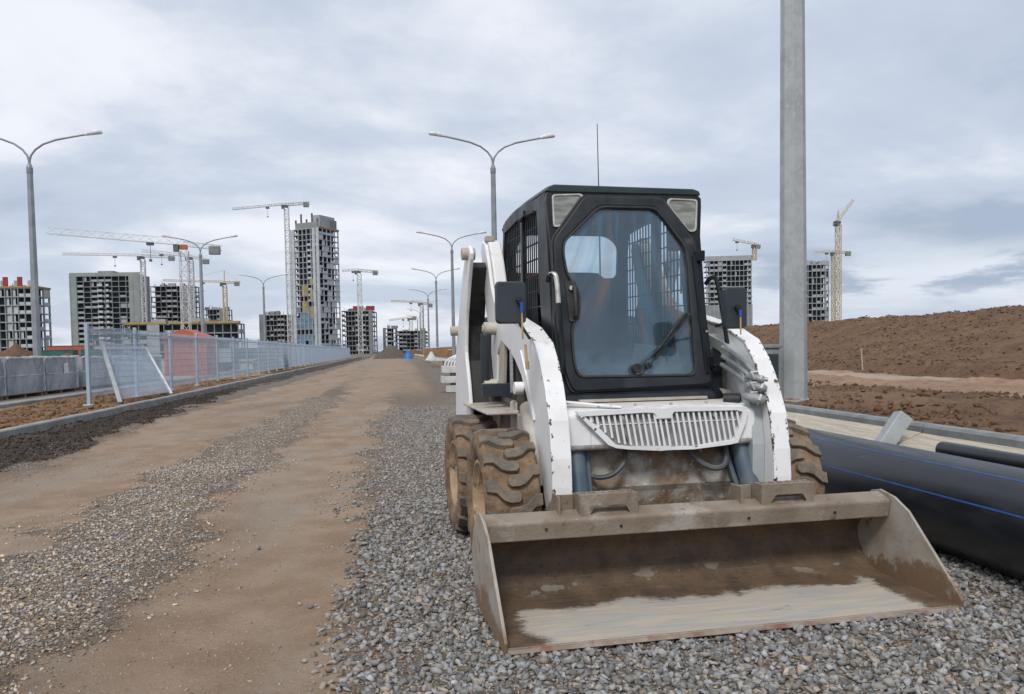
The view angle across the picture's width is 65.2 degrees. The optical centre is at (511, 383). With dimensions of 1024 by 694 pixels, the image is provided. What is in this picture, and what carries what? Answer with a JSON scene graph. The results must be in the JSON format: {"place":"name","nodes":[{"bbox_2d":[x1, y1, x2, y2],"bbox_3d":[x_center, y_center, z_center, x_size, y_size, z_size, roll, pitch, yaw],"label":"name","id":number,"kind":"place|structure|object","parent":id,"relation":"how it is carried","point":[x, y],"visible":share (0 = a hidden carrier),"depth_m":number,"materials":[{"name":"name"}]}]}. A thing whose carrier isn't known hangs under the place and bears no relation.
{"place":"outdoors","nodes":[
{"label":"outdoors","id":0,"kind":"place"},
{"bbox_2d":[46,345,84,355],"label":"barrier","id":1,"kind":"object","parent":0,"point":[72,347],"depth_m":224.23,"materials":[{"name":"red metal"}]},
{"bbox_2d":[0,357,292,403],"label":"paving","id":2,"kind":"structure","parent":0,"point":[48,395],"depth_m":24.48,"materials":[{"name":"grey concrete"}]},
{"bbox_2d":[0,357,5,399],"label":"wrapped block stack","id":3,"kind":"object","parent":2,"relation":"on","point":[1,387],"visible":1,"depth_m":20.85,"materials":[{"name":"grey plastic"}]},
{"bbox_2d":[0,342,32,357],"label":"earth mound","id":4,"kind":"object","parent":2,"relation":"on","point":[15,350],"visible":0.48,"depth_m":82.54,"materials":[{"name":"brown soil"}]},
{"bbox_2d":[1,356,45,399],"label":"wrapped block stack","id":5,"kind":"object","parent":2,"relation":"on","point":[22,376],"visible":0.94,"depth_m":22.05,"materials":[{"name":"grey plastic"}]},
{"bbox_2d":[17,355,78,394],"bbox_3d":[-14.339,-0.287,24.527,1.234,1.154,2.389,-1,3,-8],"label":"wrapped block stack","id":6,"kind":"object","parent":2,"relation":"on","point":[59,374],"visible":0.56,"depth_m":24.44,"materials":[{"name":"grey plastic"}]},
{"bbox_2d":[0,129,102,355],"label":"street lamp","id":7,"kind":"object","parent":2,"relation":"on","point":[36,331],"visible":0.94,"depth_m":30.00,"materials":[{"name":"metal"}]},
{"bbox_2d":[42,350,78,356],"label":"container","id":8,"kind":"object","parent":2,"relation":"on","point":[54,353],"visible":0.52,"depth_m":139.92,"materials":[{"name":"green metal"}]},
{"bbox_2d":[80,349,102,356],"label":"container","id":9,"kind":"object","parent":2,"relation":"on","point":[83,352],"visible":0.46,"depth_m":140.74,"materials":[{"name":"green metal"}]},
{"bbox_2d":[75,356,112,389],"bbox_3d":[-14.772,-0.398,27.469,1.224,1.133,2.839,-1,3,-8],"label":"wrapped block stack","id":10,"kind":"object","parent":2,"relation":"on","point":[80,372],"visible":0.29,"depth_m":26.97,"materials":[{"name":"grey plastic"}]},
{"bbox_2d":[111,355,139,385],"bbox_3d":[-15.200,-0.514,30.435,1.228,1.121,2.840,-1,3,-8],"label":"wrapped block stack","id":11,"kind":"object","parent":2,"relation":"on","point":[123,370],"visible":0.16,"depth_m":30.04,"materials":[{"name":"grey plastic"}]},
{"bbox_2d":[138,355,161,381],"bbox_3d":[-15.642,-0.635,33.451,1.220,1.116,2.939,-1,3,-8],"label":"wrapped block stack","id":12,"kind":"object","parent":2,"relation":"on","point":[158,364],"visible":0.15,"depth_m":33.50,"materials":[{"name":"grey plastic"}]},
{"bbox_2d":[161,234,237,332],"bbox_3d":[-22.153,-5.868,57.219,5.252,9.564,0.400,-1,3,-8],"label":"street lamp","id":13,"kind":"object","parent":2,"relation":"on","point":[201,292],"visible":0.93,"depth_m":57.12,"materials":[{"name":"metal"}]},
{"bbox_2d":[218,338,282,370],"bbox_3d":[-16.849,-1.875,51.044,4.200,2.100,1.960,-1,3,-8],"label":"site lorry","id":14,"kind":"object","parent":2,"relation":"on","point":[223,358],"visible":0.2,"depth_m":50.08,"materials":[{"name":"metal"}]},
{"bbox_2d":[218,341,229,348],"bbox_3d":[-18.156,-2.476,49.849,1.100,0.550,0.020,-1,3,-8],"label":"window","id":15,"kind":"structure","parent":14,"relation":"in","point":[221,343],"depth_m":49.87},
{"bbox_2d":[238,273,287,347],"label":"street lamp","id":16,"kind":"object","parent":2,"relation":"on","point":[264,318],"visible":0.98,"depth_m":85.74,"materials":[{"name":"metal"}]},
{"bbox_2d":[0,357,354,428],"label":"verge","id":17,"kind":"structure","parent":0,"point":[179,388],"depth_m":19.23,"materials":[{"name":"soil"}]},
{"bbox_2d":[99,340,172,402],"bbox_3d":[-9.090,-0.355,19.344,1.076,1.373,4.823,-1,3,-8],"label":"fence panel","id":18,"kind":"object","parent":17,"relation":"on","point":[104,350],"visible":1,"depth_m":19.03,"materials":[{"name":"metal"}]},
{"bbox_2d":[83,323,350,405],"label":"fence","id":19,"kind":"object","parent":17,"relation":"on","point":[304,354],"visible":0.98,"depth_m":28.85,"materials":[{"name":"grey metal"}]},
{"bbox_2d":[160,329,215,375],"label":"site shed","id":20,"kind":"structure","parent":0,"point":[186,332],"depth_m":41.96,"materials":[{"name":"red metal"}]},
{"bbox_2d":[161,351,380,361],"bbox_3d":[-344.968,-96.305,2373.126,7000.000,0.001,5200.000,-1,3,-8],"label":"ground","id":21,"kind":"structure","parent":0,"point":[364,355],"depth_m":260.73,"materials":[{"name":"brown soil"}]},
{"bbox_2d":[0,277,51,351],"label":"apartment block","id":22,"kind":"structure","parent":21,"relation":"on","point":[15,314],"depth_m":278.69,"materials":[{"name":"concrete"}]},
{"bbox_2d":[69,271,150,355],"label":"apartment block","id":23,"kind":"structure","parent":21,"relation":"on","point":[108,299],"depth_m":405.69,"materials":[{"name":"concrete"}]},
{"bbox_2d":[62,252,175,321],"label":"tower crane","id":24,"kind":"object","parent":21,"relation":"on","point":[169,257],"visible":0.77,"depth_m":376.63,"materials":[{"name":"white metal"}]},
{"bbox_2d":[0,369,255,408],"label":"kerb","id":25,"kind":"structure","parent":21,"relation":"on","point":[17,403],"depth_m":20.18,"materials":[{"name":"concrete"}]},
{"bbox_2d":[46,227,221,329],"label":"tower crane","id":26,"kind":"object","parent":21,"relation":"on","point":[214,249],"visible":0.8,"depth_m":203.37,"materials":[{"name":"white metal"}]},
{"bbox_2d":[150,283,199,321],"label":"apartment block","id":27,"kind":"structure","parent":21,"relation":"on","point":[167,302],"depth_m":447.59,"materials":[{"name":"concrete"}]},
{"bbox_2d":[141,249,209,317],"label":"tower crane","id":28,"kind":"object","parent":21,"relation":"on","point":[205,261],"visible":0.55,"depth_m":360.75,"materials":[{"name":"white metal"}]},
{"bbox_2d":[0,356,361,439],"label":"kerb","id":29,"kind":"structure","parent":21,"relation":"on","point":[41,426],"depth_m":16.63,"materials":[{"name":"concrete"}]},
{"bbox_2d":[121,318,244,357],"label":"parking podium","id":30,"kind":"object","parent":21,"relation":"on","point":[226,329],"visible":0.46,"depth_m":316.07,"materials":[{"name":"concrete"}]},
{"bbox_2d":[163,270,239,320],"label":"tower crane","id":31,"kind":"object","parent":21,"relation":"on","point":[236,283],"visible":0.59,"depth_m":429.94,"materials":[{"name":"yellow metal"}]},
{"bbox_2d":[204,305,232,320],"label":"apartment block","id":32,"kind":"structure","parent":21,"relation":"on","point":[214,313],"depth_m":460.33,"materials":[{"name":"concrete"}]},
{"bbox_2d":[232,201,309,354],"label":"tower crane","id":33,"kind":"object","parent":21,"relation":"on","point":[304,204],"visible":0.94,"depth_m":385.81,"materials":[{"name":"white metal"}]},
{"bbox_2d":[259,311,298,354],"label":"apartment block","id":34,"kind":"structure","parent":21,"relation":"on","point":[276,325],"depth_m":456.99,"materials":[{"name":"concrete"}]},
{"bbox_2d":[290,213,341,346],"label":"apartment tower","id":35,"kind":"structure","parent":21,"relation":"on","point":[318,294],"depth_m":433.62,"materials":[{"name":"concrete"}]},
{"bbox_2d":[341,306,377,353],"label":"apartment block","id":36,"kind":"structure","parent":21,"relation":"on","point":[350,335],"depth_m":453.81,"materials":[{"name":"concrete"}]},
{"bbox_2d":[342,268,378,353],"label":"tower crane","id":37,"kind":"object","parent":21,"relation":"on","point":[375,272],"visible":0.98,"depth_m":410.98,"materials":[{"name":"white metal"}]},
{"bbox_2d":[383,324,397,348],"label":"block","id":38,"kind":"structure","parent":21,"relation":"on","point":[390,333],"depth_m":474.34,"materials":[{"name":"concrete"}]},
{"bbox_2d":[389,316,416,330],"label":"tower crane","id":39,"kind":"object","parent":21,"relation":"on","point":[409,318],"visible":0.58,"depth_m":494.06,"materials":[{"name":"white metal"}]},
{"bbox_2d":[395,328,427,352],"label":"block","id":40,"kind":"structure","parent":21,"relation":"on","point":[407,339],"depth_m":478.09,"materials":[{"name":"concrete"}]},
{"bbox_2d":[392,300,432,350],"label":"tower crane","id":41,"kind":"object","parent":21,"relation":"on","point":[430,305],"visible":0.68,"depth_m":465.14,"materials":[{"name":"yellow metal"}]},
{"bbox_2d":[414,354,1023,453],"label":"kerb bedding","id":42,"kind":"object","parent":21,"relation":"on","point":[919,440],"visible":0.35,"depth_m":5.93,"materials":[{"name":"beige concrete"}]},
{"bbox_2d":[419,354,1023,448],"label":"kerb","id":43,"kind":"structure","parent":42,"relation":"on","point":[999,438],"depth_m":5.40,"materials":[{"name":"grey concrete"}]},
{"bbox_2d":[874,411,912,443],"bbox_3d":[2.554,0.357,5.422,0.320,0.352,0.121,-2,3,-15],"label":"stone","id":44,"kind":"object","parent":42,"relation":"on","point":[895,427],"visible":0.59,"depth_m":5.39,"materials":[{"name":"stone"}]},
{"bbox_2d":[935,441,1023,467],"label":"water pipe","id":45,"kind":"object","parent":42,"relation":"on","point":[990,455],"visible":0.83,"depth_m":4.62,"materials":[{"name":"black plastic"}]},
{"bbox_2d":[703,255,752,325],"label":"apartment block","id":46,"kind":"structure","parent":21,"relation":"on","point":[729,271],"depth_m":422.97,"materials":[{"name":"concrete"}]},
{"bbox_2d":[732,238,760,259],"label":"tower crane","id":47,"kind":"object","parent":46,"relation":"on","point":[756,246],"visible":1,"depth_m":432.00,"materials":[{"name":"white metal"}]},
{"bbox_2d":[807,260,828,320],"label":"apartment block","id":48,"kind":"structure","parent":21,"relation":"on","point":[817,273],"depth_m":406.41,"materials":[{"name":"concrete"}]},
{"bbox_2d":[817,250,851,320],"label":"tower crane","id":49,"kind":"object","parent":21,"relation":"on","point":[846,253],"visible":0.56,"depth_m":426.92,"materials":[{"name":"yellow metal"}]},
{"bbox_2d":[833,198,854,319],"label":"tower crane","id":50,"kind":"object","parent":21,"relation":"on","point":[837,222],"visible":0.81,"depth_m":362.67,"materials":[{"name":"yellow metal"}]},
{"bbox_2d":[426,352,435,359],"bbox_3d":[-6.238,-2.162,61.708,0.952,0.674,0.857,-1,3,-8],"label":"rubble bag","id":51,"kind":"object","parent":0,"point":[431,355],"visible":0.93,"depth_m":61.51,"materials":[{"name":"fabric"}]},
{"bbox_2d":[445,385,455,391],"bbox_3d":[-1.204,0.118,22.651,1.350,0.190,0.570,-1,3,-8],"label":"concrete slab","id":52,"kind":"object","parent":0,"point":[450,388],"depth_m":22.30,"materials":[{"name":"white concrete"}]},
{"bbox_2d":[440,376,455,382],"bbox_3d":[-1.278,-0.140,22.630,1.450,0.190,0.570,-1,3,-8],"label":"concrete slab","id":53,"kind":"object","parent":52,"relation":"on","point":[448,379],"depth_m":22.28,"materials":[{"name":"white concrete"}]},
{"bbox_2d":[441,366,455,372],"bbox_3d":[-1.337,-0.418,22.610,1.300,0.190,0.570,-1,3,-8],"label":"concrete slab","id":54,"kind":"object","parent":53,"relation":"on","point":[448,369],"depth_m":22.26,"materials":[{"name":"white concrete"}]},
{"bbox_2d":[444,354,455,365],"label":"bent rods","id":55,"kind":"object","parent":54,"relation":"on","point":[452,357],"visible":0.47,"depth_m":22.50,"materials":[{"name":"white metal"}]},
{"bbox_2d":[0,357,1023,693],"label":"road","id":56,"kind":"structure","parent":0,"point":[274,513],"depth_m":4.95,"materials":[{"name":"grey gravel"}]},
{"bbox_2d":[0,387,247,471],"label":"soil crumbs","id":57,"kind":"object","parent":56,"relation":"on","point":[43,444],"visible":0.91,"depth_m":11.86,"materials":[{"name":"brown soil"}]},
{"bbox_2d":[373,346,404,358],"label":"gravel heap","id":58,"kind":"object","parent":56,"relation":"on","point":[392,352],"visible":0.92,"depth_m":124.80,"materials":[{"name":"grey gravel"}]},
{"bbox_2d":[404,350,412,358],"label":"sheet bundle","id":59,"kind":"object","parent":56,"relation":"on","point":[408,355],"visible":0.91,"depth_m":116.64,"materials":[{"name":"blue plastic"}]},
{"bbox_2d":[404,349,422,356],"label":"stack","id":60,"kind":"object","parent":56,"relation":"on","point":[413,351],"visible":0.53,"depth_m":147.90,"materials":[{"name":"brown wood"}]},
{"bbox_2d":[444,124,963,654],"bbox_3d":[0.616,-0.483,4.748,2.038,2.910,3.176,-2,3,-12],"label":"skid steer loader","id":61,"kind":"object","parent":56,"relation":"on","point":[654,476],"visible":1,"depth_m":4.09,"materials":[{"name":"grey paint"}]},
{"bbox_2d":[551,195,713,392],"bbox_3d":[0.669,-0.510,4.453,0.906,1.096,0.227,-2,3,-12],"label":"door","id":62,"kind":"structure","parent":61,"relation":"in","point":[585,206],"depth_m":4.43,"materials":[{"name":"black paint"}]},
{"bbox_2d":[804,427,1023,580],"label":"water pipe","id":63,"kind":"object","parent":56,"relation":"on","point":[969,509],"visible":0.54,"depth_m":4.24,"materials":[{"name":"black plastic"}]},
{"bbox_2d":[0,396,1023,693],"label":"gravel","id":64,"kind":"structure","parent":0,"point":[924,648],"depth_m":3.38,"materials":[{"name":"grey gravel"}]},
{"bbox_2d":[0,0,1023,350],"label":"sky","id":65,"kind":"structure","parent":0,"point":[203,110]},
{"bbox_2d":[421,305,1023,435],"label":"embankment","id":66,"kind":"structure","parent":0,"point":[1010,411],"depth_m":21.34,"materials":[{"name":"brown soil"}]},
{"bbox_2d":[406,314,427,350],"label":"street lamp","id":67,"kind":"object","parent":66,"relation":"on","point":[417,330],"visible":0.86,"depth_m":188.36,"materials":[{"name":"metal"}]},
{"bbox_2d":[407,308,432,351],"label":"street lamp","id":68,"kind":"object","parent":66,"relation":"on","point":[420,327],"visible":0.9,"depth_m":161.62,"materials":[{"name":"metal"}]},
{"bbox_2d":[407,300,437,353],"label":"street lamp","id":69,"kind":"object","parent":66,"relation":"on","point":[423,323],"visible":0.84,"depth_m":135.85,"materials":[{"name":"metal"}]},
{"bbox_2d":[409,288,446,347],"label":"street lamp","id":70,"kind":"object","parent":66,"relation":"on","point":[428,314],"visible":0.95,"depth_m":110.13,"materials":[{"name":"metal"}]},
{"bbox_2d":[424,347,443,357],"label":"timber crate","id":71,"kind":"object","parent":66,"relation":"on","point":[427,351],"visible":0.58,"depth_m":77.59,"materials":[{"name":"brown wood"}]},
{"bbox_2d":[411,268,459,347],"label":"street lamp","id":72,"kind":"object","parent":66,"relation":"on","point":[437,341],"visible":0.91,"depth_m":85.40,"materials":[{"name":"metal"}]},
{"bbox_2d":[429,359,445,360],"bbox_3d":[-5.160,-1.674,56.322,1.350,0.130,1.000,-1,3,-8],"label":"concrete slab","id":73,"kind":"object","parent":66,"relation":"on","point":[437,359],"depth_m":55.81,"materials":[{"name":"white concrete"}]},
{"bbox_2d":[437,346,456,356],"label":"timber crate","id":74,"kind":"object","parent":66,"relation":"on","point":[441,351],"visible":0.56,"depth_m":73.81,"materials":[{"name":"brown wood"}]},
{"bbox_2d":[416,231,486,355],"bbox_3d":[-4.383,-6.518,59.270,5.252,9.564,0.400,-1,3,-8],"label":"street lamp","id":75,"kind":"object","parent":66,"relation":"on","point":[453,305],"visible":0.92,"depth_m":59.17,"materials":[{"name":"metal"}]},
{"bbox_2d":[428,131,554,239],"bbox_3d":[-0.722,-5.537,33.042,5.252,9.564,0.400,-1,3,-8],"label":"street lamp","id":76,"kind":"object","parent":66,"relation":"on","point":[493,194],"visible":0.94,"depth_m":32.87,"materials":[{"name":"metal"}]},
{"bbox_2d":[762,344,781,385],"bbox_3d":[2.606,-0.085,8.463,0.400,0.660,0.280,-2,3,-12],"label":"utility box","id":77,"kind":"object","parent":66,"relation":"on","point":[772,351],"visible":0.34,"depth_m":8.36,"materials":[{"name":"metal"}]},
{"bbox_2d":[768,354,778,381],"bbox_3d":[2.633,-0.055,8.343,0.320,0.510,0.008,-2,3,-12],"label":"door","id":78,"kind":"structure","parent":77,"relation":"in","point":[774,358],"depth_m":8.36,"materials":[{"name":"metal"}]},
{"bbox_2d":[779,0,808,401],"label":"street lamp","id":79,"kind":"object","parent":66,"relation":"on","point":[793,316],"visible":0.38,"depth_m":8.46,"materials":[{"name":"metal"}]},
{"bbox_2d":[861,348,862,369],"bbox_3d":[9.998,-0.631,22.868,0.070,0.771,0.040,-1,3,-8],"label":"survey stake","id":80,"kind":"object","parent":66,"relation":"on","point":[861,359],"visible":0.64,"depth_m":22.85,"materials":[{"name":"brown wood"}]},
{"bbox_2d":[746,305,1023,378],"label":"embankment clods","id":81,"kind":"object","parent":66,"relation":"on","point":[920,360],"visible":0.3,"depth_m":26.30,"materials":[{"name":"brown soil"}]},
{"bbox_2d":[793,379,1023,432],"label":"earth clods","id":82,"kind":"object","parent":66,"relation":"on","point":[903,404],"visible":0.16,"depth_m":7.31,"materials":[{"name":"brown soil"}]}
]}

